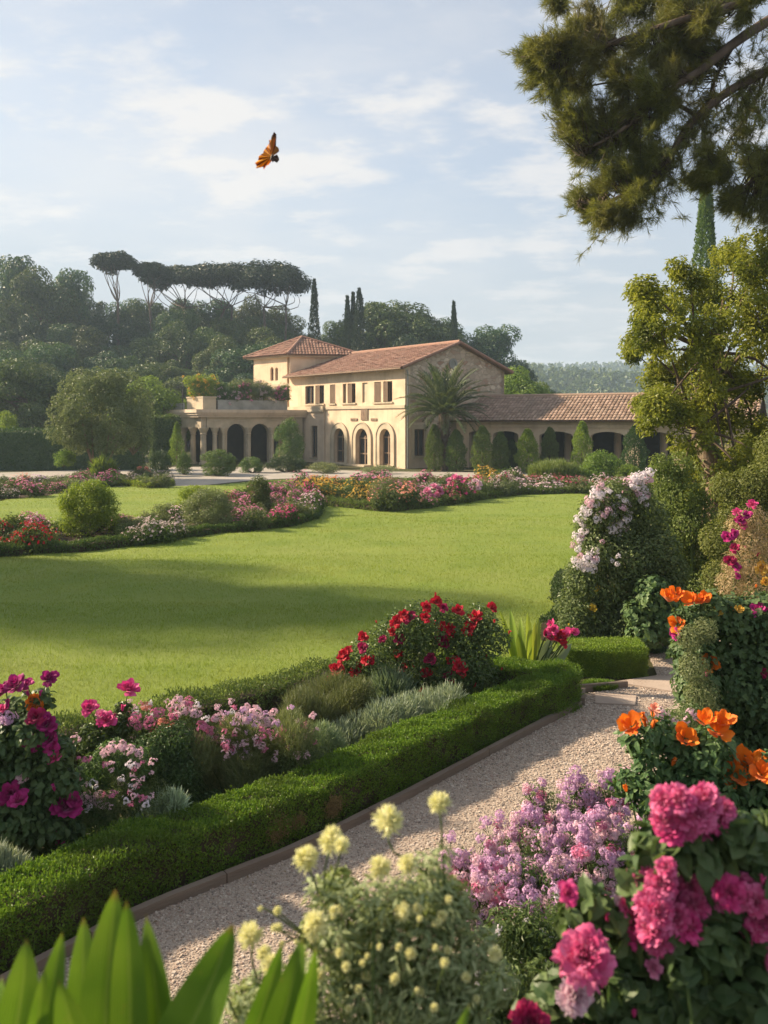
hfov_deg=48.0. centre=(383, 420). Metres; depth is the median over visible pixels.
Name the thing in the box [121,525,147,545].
flowering plant
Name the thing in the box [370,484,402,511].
leafy plant
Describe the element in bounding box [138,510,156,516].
leafy plant
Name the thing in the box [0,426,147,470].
tall hedge
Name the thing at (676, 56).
pine tree
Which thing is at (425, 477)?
flowering plant
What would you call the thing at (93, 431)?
garden tree
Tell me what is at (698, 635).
wispy bush
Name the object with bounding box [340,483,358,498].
leafy plant
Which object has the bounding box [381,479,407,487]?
flowering plant
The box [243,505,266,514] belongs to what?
flowering plant
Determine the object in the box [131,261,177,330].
stone pine
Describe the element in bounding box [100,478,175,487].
edging hedge
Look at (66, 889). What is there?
box hedge
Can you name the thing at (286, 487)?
flowering plant
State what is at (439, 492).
rose bush
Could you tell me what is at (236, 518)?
flowering plant
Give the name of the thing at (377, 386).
window
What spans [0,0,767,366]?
sky
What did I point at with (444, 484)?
leafy plant
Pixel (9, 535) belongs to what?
leafy plant
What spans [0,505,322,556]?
edging hedge
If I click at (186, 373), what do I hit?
tree
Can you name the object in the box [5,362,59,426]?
tree
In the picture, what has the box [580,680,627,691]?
edging board
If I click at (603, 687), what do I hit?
grass clump
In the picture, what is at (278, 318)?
tree
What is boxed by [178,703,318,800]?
wispy bush
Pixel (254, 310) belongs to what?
tree
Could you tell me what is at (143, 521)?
flowering plant
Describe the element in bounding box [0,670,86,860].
rose bush
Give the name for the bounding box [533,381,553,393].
tree
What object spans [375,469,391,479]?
flowering plant
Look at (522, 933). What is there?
herb clump
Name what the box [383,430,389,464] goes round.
arched door
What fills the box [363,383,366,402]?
blind window
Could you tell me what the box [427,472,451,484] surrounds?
leafy plant
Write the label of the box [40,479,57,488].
leafy plant
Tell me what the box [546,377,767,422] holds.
hills
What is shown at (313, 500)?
flowering plant
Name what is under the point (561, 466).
feathery bush
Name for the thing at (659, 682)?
paving slab
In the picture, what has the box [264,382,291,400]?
terrace bush
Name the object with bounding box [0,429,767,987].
ground
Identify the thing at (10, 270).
tree
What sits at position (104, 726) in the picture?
rose bush
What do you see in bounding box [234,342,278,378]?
tree
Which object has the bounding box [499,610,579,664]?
canna plant
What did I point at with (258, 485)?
shrub
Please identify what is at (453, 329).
cypress
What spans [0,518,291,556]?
bed soil
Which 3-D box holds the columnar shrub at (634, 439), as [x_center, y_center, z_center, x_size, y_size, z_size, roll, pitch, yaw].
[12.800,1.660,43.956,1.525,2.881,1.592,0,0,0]
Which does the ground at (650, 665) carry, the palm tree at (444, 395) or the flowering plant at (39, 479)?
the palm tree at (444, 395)
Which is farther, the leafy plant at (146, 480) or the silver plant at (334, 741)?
the leafy plant at (146, 480)
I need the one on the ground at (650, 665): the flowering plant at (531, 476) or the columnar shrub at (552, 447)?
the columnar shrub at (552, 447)
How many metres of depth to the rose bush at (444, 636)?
8.95 m
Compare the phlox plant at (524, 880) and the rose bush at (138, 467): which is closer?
the phlox plant at (524, 880)
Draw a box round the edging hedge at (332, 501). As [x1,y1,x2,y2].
[323,485,591,511]
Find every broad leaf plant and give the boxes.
[0,890,234,1023]
[245,936,469,1023]
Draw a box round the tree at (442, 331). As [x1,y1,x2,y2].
[387,301,464,342]
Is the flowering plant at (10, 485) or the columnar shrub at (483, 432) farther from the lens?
the columnar shrub at (483, 432)
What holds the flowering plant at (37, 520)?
on the bed soil at (70, 538)
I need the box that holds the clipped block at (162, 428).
[147,412,180,464]
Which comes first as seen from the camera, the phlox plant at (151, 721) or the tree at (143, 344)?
the phlox plant at (151, 721)
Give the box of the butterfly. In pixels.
[255,132,278,168]
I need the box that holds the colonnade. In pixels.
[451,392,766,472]
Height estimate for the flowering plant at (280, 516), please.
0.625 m
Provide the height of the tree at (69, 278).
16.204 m
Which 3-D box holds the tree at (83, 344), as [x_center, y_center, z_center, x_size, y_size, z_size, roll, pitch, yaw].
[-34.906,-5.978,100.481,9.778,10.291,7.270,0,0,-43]
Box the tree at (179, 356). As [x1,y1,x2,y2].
[144,319,207,370]
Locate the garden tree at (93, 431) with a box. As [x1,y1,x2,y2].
[42,366,154,463]
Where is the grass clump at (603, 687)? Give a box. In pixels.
[582,677,619,690]
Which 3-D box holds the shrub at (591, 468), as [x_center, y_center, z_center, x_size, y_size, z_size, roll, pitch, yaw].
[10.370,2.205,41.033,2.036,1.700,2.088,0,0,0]
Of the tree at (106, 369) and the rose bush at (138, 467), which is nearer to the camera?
the rose bush at (138, 467)
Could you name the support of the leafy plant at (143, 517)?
on the bed soil at (70, 538)
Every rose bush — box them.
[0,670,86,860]
[75,678,140,772]
[132,464,152,472]
[326,592,512,702]
[423,483,443,498]
[446,473,463,489]
[467,478,487,500]
[507,780,767,1023]
[553,467,691,647]
[660,584,767,781]
[714,499,767,613]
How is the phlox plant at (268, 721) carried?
on the ground at (650, 665)
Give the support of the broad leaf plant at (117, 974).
on the ground at (650, 665)
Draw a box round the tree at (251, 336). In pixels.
[242,326,284,347]
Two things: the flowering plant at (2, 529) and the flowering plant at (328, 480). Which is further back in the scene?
the flowering plant at (328, 480)
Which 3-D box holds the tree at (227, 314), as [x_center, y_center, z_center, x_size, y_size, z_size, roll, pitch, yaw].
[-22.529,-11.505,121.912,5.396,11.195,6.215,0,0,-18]
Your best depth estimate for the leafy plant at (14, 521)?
20.55 m
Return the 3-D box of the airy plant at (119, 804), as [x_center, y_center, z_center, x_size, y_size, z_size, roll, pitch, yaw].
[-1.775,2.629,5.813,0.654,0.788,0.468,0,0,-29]
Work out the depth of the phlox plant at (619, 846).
5.33 m
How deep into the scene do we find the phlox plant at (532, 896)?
4.90 m
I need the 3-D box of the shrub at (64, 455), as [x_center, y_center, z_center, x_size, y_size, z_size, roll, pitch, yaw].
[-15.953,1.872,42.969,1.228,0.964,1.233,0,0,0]
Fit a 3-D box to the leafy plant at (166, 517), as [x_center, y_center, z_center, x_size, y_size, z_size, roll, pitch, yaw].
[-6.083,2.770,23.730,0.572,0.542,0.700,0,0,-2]
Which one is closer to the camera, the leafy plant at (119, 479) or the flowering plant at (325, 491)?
the flowering plant at (325, 491)
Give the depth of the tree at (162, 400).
60.00 m
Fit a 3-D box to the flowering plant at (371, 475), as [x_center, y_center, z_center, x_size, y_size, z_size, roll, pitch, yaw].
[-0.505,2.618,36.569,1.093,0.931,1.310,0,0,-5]
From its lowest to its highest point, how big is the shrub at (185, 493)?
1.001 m
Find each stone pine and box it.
[88,250,139,348]
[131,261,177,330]
[136,264,224,317]
[172,261,274,335]
[224,258,311,340]
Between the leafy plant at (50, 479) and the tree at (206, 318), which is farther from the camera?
the tree at (206, 318)
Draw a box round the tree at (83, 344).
[61,325,125,363]
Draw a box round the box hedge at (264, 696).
[54,645,428,768]
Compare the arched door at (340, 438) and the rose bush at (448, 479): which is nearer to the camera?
the rose bush at (448, 479)
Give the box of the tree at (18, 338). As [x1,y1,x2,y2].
[0,313,55,353]
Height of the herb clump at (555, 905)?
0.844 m
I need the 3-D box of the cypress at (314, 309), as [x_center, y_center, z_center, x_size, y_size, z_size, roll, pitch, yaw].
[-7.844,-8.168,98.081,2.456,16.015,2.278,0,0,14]
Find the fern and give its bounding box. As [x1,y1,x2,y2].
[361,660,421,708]
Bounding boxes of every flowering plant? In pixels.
[0,484,9,495]
[0,488,20,499]
[0,518,13,540]
[0,531,31,548]
[4,476,39,494]
[9,472,31,482]
[13,519,50,554]
[17,480,48,497]
[17,511,45,523]
[19,511,58,535]
[21,514,50,531]
[27,521,62,545]
[29,474,49,484]
[46,482,66,493]
[48,473,67,479]
[67,472,96,484]
[96,469,119,486]
[111,514,135,530]
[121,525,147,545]
[124,473,136,480]
[135,516,147,527]
[137,515,177,543]
[153,470,174,478]
[158,517,189,540]
[169,505,186,521]
[219,499,247,513]
[220,490,238,502]
[226,507,245,521]
[231,489,246,498]
[231,513,255,522]
[236,492,259,507]
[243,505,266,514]
[266,508,287,526]
[267,482,279,495]
[268,491,283,511]
[270,502,284,511]
[273,497,288,505]
[275,503,298,523]
[277,478,302,496]
[284,499,316,510]
[286,488,310,501]
[291,469,316,483]
[295,475,332,488]
[299,488,324,510]
[300,478,318,494]
[310,479,345,499]
[315,494,327,510]
[319,476,339,486]
[321,475,340,485]
[338,477,365,489]
[341,490,366,498]
[346,485,367,501]
[347,470,366,482]
[360,481,375,495]
[361,471,380,478]
[363,473,383,480]
[367,488,399,507]
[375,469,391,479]
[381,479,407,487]
[387,481,421,508]
[408,481,428,492]
[412,469,444,484]
[418,491,436,508]
[419,482,445,493]
[440,484,460,504]
[447,475,477,502]
[463,474,485,484]
[474,465,494,478]
[485,470,499,480]
[488,470,522,490]
[490,478,501,490]
[500,466,522,480]
[510,477,537,486]
[521,483,536,492]
[525,473,537,480]
[528,475,545,484]
[535,481,563,493]
[536,473,556,486]
[551,475,563,483]
[552,480,572,489]
[561,475,587,486]
[587,477,606,489]
[589,472,612,480]
[605,477,622,489]
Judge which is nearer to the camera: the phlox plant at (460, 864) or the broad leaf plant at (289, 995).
the broad leaf plant at (289, 995)
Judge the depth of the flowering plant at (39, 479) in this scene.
37.34 m
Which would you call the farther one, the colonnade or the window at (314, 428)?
the window at (314, 428)
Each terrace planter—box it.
[186,396,216,408]
[216,400,287,409]
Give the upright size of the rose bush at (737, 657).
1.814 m
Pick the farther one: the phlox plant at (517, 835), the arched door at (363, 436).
the arched door at (363, 436)
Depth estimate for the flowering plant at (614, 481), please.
34.00 m
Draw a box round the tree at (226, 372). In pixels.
[202,346,263,385]
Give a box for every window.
[303,386,313,405]
[309,426,317,458]
[314,385,324,404]
[328,385,335,404]
[341,384,346,404]
[346,383,355,403]
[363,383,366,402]
[372,382,380,403]
[381,381,392,403]
[413,429,425,457]
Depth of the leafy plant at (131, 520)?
22.43 m
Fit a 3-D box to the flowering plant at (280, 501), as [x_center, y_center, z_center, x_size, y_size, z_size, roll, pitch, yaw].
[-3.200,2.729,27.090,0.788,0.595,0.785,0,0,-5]
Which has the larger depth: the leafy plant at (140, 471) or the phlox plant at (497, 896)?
the leafy plant at (140, 471)
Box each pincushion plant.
[220,790,521,1023]
[227,864,479,1022]
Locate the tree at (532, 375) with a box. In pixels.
[510,360,538,383]
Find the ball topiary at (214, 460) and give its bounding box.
[199,449,237,475]
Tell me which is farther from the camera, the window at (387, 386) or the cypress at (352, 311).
the cypress at (352, 311)
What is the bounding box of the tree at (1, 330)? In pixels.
[0,323,13,347]
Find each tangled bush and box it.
[645,449,724,604]
[697,427,767,613]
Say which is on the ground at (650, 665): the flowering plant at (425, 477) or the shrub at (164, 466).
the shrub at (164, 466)
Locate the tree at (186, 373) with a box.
[164,368,201,386]
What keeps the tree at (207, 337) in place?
on the ground at (650, 665)
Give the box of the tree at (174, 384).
[161,375,204,445]
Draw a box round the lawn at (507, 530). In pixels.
[0,478,681,760]
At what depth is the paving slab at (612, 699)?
9.16 m
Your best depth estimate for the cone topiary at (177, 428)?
55.84 m
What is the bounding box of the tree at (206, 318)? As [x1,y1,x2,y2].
[196,312,220,332]
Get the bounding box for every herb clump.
[425,922,531,1022]
[459,953,557,1023]
[481,897,571,1005]
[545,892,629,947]
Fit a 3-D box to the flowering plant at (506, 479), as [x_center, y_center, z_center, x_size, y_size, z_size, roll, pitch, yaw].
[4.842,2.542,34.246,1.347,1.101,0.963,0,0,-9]
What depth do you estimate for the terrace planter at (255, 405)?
59.96 m
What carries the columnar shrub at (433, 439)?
on the ground at (650, 665)
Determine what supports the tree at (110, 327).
on the ground at (650, 665)
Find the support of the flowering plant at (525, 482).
on the bed soil
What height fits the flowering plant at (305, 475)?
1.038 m
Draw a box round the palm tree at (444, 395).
[395,358,494,470]
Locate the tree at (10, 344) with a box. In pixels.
[0,340,24,369]
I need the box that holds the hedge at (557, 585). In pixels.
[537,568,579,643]
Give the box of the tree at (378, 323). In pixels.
[328,299,436,350]
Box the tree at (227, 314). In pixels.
[208,298,241,334]
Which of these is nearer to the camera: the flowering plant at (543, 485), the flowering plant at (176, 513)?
the flowering plant at (176, 513)
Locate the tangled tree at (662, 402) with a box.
[616,224,767,592]
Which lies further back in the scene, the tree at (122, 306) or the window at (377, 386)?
the tree at (122, 306)
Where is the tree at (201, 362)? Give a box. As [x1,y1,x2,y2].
[191,335,237,380]
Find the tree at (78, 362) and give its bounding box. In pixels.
[12,338,84,375]
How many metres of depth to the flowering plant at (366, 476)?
35.71 m
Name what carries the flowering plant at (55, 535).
on the bed soil at (70, 538)
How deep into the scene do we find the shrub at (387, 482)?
31.17 m
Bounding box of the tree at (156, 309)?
[119,298,175,330]
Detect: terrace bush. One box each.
[182,373,219,399]
[214,381,240,404]
[227,378,260,401]
[250,379,276,402]
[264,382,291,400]
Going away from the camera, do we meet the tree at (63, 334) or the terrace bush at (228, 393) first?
the terrace bush at (228, 393)
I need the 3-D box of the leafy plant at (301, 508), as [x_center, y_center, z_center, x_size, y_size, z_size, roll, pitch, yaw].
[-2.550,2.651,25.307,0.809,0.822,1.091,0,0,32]
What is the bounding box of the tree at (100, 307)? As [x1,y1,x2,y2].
[86,295,112,325]
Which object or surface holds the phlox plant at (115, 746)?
on the ground at (650, 665)
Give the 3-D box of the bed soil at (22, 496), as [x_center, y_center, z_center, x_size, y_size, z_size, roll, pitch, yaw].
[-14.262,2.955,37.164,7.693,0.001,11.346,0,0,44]
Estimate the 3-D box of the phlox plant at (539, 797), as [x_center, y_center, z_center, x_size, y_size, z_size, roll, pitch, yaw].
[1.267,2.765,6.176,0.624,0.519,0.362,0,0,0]
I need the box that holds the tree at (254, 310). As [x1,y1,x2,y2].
[233,294,273,334]
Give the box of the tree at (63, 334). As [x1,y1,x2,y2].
[46,323,78,345]
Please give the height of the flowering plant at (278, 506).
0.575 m
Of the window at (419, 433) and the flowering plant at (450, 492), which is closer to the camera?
the flowering plant at (450, 492)
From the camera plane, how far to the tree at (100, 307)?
122.62 m
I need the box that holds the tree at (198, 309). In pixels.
[169,297,210,331]
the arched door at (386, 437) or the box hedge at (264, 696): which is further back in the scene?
the arched door at (386, 437)
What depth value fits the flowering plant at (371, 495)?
28.63 m
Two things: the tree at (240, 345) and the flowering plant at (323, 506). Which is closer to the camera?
the flowering plant at (323, 506)
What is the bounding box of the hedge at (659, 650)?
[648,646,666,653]
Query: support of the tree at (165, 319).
on the ground at (650, 665)
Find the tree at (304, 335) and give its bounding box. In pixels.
[292,333,327,342]
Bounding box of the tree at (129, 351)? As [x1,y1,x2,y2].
[116,347,151,371]
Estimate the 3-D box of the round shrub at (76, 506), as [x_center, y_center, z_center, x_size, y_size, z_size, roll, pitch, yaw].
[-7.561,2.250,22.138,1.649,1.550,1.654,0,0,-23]
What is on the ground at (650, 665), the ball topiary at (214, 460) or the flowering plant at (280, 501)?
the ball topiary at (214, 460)
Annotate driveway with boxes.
[0,467,527,486]
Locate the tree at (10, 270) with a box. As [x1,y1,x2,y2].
[0,254,37,324]
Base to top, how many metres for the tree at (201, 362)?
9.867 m
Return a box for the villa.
[160,335,513,468]
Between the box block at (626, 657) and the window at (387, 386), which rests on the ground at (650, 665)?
the box block at (626, 657)
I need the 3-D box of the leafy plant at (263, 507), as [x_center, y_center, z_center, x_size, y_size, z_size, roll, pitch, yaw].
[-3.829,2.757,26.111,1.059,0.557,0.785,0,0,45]
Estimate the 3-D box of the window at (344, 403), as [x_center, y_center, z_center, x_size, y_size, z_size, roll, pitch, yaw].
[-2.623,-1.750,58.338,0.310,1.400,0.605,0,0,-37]
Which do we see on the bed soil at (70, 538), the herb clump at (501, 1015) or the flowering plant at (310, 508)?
the flowering plant at (310, 508)
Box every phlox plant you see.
[70,732,154,847]
[113,694,220,761]
[220,703,283,743]
[279,730,312,771]
[439,830,522,887]
[448,869,521,933]
[461,852,541,910]
[479,804,556,859]
[487,854,563,889]
[498,882,560,935]
[515,818,599,886]
[518,777,597,839]
[538,843,618,900]
[554,798,630,865]
[560,765,638,826]
[575,808,643,898]
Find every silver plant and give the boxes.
[0,835,37,881]
[125,784,192,830]
[294,718,349,772]
[324,678,468,746]
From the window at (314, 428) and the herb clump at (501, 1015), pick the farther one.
the window at (314, 428)
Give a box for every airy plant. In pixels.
[75,755,172,837]
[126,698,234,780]
[212,704,330,782]
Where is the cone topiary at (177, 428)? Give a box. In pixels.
[166,422,185,465]
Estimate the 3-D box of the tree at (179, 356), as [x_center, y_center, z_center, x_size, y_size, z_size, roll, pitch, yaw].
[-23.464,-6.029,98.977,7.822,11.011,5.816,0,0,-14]
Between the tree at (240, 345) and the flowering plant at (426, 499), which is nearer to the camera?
the flowering plant at (426, 499)
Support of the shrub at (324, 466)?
on the ground at (650, 665)
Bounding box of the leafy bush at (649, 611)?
[620,574,681,649]
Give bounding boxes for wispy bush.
[110,719,221,808]
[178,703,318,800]
[276,667,378,729]
[673,616,731,781]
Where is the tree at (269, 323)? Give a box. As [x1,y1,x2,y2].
[234,316,294,340]
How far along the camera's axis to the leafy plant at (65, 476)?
37.12 m
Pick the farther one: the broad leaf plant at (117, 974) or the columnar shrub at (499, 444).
the columnar shrub at (499, 444)
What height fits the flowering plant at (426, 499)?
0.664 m
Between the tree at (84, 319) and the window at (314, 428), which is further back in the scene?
the tree at (84, 319)
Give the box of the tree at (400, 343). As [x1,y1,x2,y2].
[391,335,417,346]
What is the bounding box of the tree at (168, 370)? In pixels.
[129,362,192,376]
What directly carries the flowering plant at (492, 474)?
on the bed soil
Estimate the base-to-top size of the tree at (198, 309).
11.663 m
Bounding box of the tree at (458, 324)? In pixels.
[435,316,464,335]
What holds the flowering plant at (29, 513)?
on the bed soil at (70, 538)
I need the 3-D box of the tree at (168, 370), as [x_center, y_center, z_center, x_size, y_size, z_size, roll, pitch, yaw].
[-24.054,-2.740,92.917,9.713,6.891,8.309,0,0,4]
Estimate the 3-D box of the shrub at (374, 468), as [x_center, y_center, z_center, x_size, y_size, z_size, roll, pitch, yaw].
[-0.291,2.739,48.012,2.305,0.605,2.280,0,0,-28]
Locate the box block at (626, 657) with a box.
[557,635,650,678]
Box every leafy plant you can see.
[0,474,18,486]
[0,512,26,532]
[2,528,23,542]
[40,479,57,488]
[46,475,58,482]
[53,518,72,531]
[61,476,84,492]
[62,471,80,480]
[72,470,90,476]
[87,452,122,476]
[97,475,127,484]
[111,514,142,530]
[113,520,139,535]
[128,466,146,475]
[135,473,152,480]
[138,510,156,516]
[138,513,156,521]
[141,476,155,483]
[142,468,164,478]
[148,473,171,487]
[150,500,175,515]
[153,511,172,521]
[235,482,252,494]
[240,504,270,530]
[245,501,268,513]
[252,495,276,512]
[271,500,289,508]
[283,496,316,519]
[284,485,306,499]
[338,476,356,486]
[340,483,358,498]
[358,475,373,493]
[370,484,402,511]
[397,475,416,482]
[424,478,445,487]
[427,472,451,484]
[466,482,490,491]
[478,476,495,489]
[496,466,511,474]
[499,479,518,496]
[565,483,587,491]
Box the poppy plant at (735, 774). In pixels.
[603,702,767,873]
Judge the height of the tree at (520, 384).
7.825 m
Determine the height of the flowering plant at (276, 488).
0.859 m
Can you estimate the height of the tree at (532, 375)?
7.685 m
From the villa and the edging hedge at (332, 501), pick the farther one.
the villa
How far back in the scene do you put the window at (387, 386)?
54.52 m
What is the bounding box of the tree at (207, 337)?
[172,326,231,368]
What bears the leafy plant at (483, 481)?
on the bed soil
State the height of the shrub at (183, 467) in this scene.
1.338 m
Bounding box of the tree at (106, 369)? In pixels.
[86,367,129,381]
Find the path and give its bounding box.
[38,640,720,1023]
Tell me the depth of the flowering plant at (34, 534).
19.04 m
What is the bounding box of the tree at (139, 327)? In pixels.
[114,315,157,348]
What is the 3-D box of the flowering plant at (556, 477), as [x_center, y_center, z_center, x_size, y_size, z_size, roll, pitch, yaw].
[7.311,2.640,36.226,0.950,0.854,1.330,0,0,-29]
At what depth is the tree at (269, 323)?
112.40 m
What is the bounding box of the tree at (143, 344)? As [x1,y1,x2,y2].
[121,337,168,364]
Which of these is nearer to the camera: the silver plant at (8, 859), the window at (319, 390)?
the silver plant at (8, 859)
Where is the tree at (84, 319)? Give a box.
[74,311,108,336]
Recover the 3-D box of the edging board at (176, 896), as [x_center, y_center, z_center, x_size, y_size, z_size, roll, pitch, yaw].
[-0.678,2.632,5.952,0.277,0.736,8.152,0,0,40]
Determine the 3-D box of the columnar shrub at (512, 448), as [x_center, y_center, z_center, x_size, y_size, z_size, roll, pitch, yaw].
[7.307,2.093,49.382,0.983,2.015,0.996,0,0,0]
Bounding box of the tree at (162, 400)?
[107,375,197,440]
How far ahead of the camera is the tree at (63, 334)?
99.69 m
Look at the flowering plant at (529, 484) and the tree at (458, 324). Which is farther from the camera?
the tree at (458, 324)
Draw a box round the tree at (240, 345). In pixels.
[235,339,259,351]
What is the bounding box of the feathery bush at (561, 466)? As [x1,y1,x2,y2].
[526,457,582,478]
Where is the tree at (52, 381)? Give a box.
[30,370,109,426]
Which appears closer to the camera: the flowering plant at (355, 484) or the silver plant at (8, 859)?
the silver plant at (8, 859)
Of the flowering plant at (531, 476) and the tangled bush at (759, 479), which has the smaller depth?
the tangled bush at (759, 479)
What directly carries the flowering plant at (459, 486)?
on the bed soil
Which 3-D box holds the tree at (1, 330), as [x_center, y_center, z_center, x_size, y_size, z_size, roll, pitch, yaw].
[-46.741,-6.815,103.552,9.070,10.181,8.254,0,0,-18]
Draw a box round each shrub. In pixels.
[0,410,18,431]
[52,448,76,466]
[55,479,121,537]
[109,392,155,454]
[147,449,173,475]
[173,485,210,508]
[175,451,193,474]
[180,486,235,528]
[239,456,263,472]
[246,474,272,511]
[264,455,307,471]
[308,461,340,473]
[358,464,398,474]
[367,476,420,497]
[423,424,444,470]
[444,429,466,471]
[469,425,494,471]
[490,431,510,472]
[503,440,519,471]
[514,428,539,472]
[539,427,559,462]
[569,421,593,474]
[579,449,625,480]
[613,462,641,477]
[619,425,650,474]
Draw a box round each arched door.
[337,430,343,461]
[359,429,366,464]
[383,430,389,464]
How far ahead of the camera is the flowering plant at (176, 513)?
25.05 m
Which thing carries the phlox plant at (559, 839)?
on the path
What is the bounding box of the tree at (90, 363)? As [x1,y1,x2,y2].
[68,350,128,374]
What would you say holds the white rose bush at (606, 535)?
on the ground at (650, 665)
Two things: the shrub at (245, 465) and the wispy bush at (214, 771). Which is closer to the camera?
the wispy bush at (214, 771)
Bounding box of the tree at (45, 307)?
[0,265,85,336]
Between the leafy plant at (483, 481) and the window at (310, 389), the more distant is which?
the window at (310, 389)
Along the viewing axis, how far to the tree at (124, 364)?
91.17 m
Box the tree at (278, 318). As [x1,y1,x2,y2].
[265,304,306,338]
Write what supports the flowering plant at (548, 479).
on the bed soil
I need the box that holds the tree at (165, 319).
[146,308,200,348]
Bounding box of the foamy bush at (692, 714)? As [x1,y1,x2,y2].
[656,701,702,753]
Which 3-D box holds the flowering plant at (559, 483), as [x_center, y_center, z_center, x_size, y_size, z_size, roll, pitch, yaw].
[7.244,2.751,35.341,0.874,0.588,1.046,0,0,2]
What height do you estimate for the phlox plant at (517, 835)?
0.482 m
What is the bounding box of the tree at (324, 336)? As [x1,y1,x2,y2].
[320,320,348,345]
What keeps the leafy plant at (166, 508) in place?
on the bed soil at (70, 538)
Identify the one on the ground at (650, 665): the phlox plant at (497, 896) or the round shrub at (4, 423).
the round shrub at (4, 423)
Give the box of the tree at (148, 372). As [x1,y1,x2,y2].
[116,363,177,399]
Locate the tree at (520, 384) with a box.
[504,365,547,393]
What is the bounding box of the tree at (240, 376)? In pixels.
[217,372,253,392]
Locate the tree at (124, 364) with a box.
[88,354,142,376]
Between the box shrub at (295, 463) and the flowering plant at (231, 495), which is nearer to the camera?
the flowering plant at (231, 495)
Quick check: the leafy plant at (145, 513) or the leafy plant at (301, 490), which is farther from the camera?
the leafy plant at (301, 490)
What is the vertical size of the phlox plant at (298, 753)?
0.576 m
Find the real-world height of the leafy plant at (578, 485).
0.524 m
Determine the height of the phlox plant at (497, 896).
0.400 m
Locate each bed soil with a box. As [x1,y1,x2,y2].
[0,488,67,499]
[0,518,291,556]
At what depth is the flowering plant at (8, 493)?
32.68 m
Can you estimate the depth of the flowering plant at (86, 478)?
36.39 m
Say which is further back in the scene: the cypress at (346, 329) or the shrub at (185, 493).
the cypress at (346, 329)
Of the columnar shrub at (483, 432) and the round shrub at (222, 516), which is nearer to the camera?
the round shrub at (222, 516)
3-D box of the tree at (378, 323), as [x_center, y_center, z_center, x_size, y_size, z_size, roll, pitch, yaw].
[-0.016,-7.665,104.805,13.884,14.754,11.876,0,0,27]
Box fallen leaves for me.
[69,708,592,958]
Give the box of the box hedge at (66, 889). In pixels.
[0,650,584,974]
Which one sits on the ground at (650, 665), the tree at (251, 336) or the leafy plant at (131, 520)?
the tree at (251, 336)
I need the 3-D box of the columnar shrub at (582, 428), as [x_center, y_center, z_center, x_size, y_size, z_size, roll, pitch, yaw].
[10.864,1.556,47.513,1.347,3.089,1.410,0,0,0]
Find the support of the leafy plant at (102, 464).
on the bed soil at (22, 496)
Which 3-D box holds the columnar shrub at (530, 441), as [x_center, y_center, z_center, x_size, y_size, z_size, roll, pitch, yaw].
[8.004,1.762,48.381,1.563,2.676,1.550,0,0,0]
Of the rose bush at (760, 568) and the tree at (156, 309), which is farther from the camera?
the tree at (156, 309)
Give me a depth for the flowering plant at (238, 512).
24.24 m
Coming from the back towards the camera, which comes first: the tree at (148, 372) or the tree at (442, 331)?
the tree at (442, 331)
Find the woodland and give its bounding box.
[501,360,767,422]
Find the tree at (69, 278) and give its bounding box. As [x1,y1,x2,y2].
[49,268,95,324]
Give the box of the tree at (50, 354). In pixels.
[0,342,78,431]
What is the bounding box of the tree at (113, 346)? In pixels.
[95,344,131,356]
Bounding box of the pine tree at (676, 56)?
[497,0,767,265]
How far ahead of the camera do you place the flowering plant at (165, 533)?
20.68 m
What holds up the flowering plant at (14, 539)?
on the bed soil at (70, 538)
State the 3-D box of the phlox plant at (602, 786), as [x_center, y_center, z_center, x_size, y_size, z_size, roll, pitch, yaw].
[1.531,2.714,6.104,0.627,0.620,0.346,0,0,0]
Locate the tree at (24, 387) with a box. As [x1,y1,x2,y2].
[0,357,66,431]
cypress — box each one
[307,278,321,340]
[341,295,350,348]
[347,291,357,348]
[350,287,369,350]
[448,300,457,340]
[685,188,729,477]
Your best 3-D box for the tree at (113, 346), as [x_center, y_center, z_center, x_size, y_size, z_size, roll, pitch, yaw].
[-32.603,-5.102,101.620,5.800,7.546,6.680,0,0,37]
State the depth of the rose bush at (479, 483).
31.78 m
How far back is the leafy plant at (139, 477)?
39.54 m
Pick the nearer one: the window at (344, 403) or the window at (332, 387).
the window at (344, 403)
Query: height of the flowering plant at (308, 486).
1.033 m
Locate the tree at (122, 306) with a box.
[105,297,148,342]
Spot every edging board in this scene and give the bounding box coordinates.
[0,701,581,986]
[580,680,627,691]
[580,688,584,705]
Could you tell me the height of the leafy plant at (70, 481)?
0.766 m
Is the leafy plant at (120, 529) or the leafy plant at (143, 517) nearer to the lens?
the leafy plant at (120, 529)
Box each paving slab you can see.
[595,693,635,705]
[621,675,676,692]
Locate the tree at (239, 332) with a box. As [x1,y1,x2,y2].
[210,316,263,343]
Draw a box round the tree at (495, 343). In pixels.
[461,324,521,369]
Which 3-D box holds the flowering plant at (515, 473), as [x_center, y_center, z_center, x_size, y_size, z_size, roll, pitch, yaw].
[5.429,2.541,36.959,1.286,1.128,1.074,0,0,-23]
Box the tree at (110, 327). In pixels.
[83,309,136,351]
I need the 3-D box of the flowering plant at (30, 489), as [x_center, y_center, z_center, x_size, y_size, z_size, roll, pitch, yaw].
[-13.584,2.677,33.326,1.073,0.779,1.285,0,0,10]
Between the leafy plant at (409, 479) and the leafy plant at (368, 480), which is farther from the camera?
the leafy plant at (409, 479)

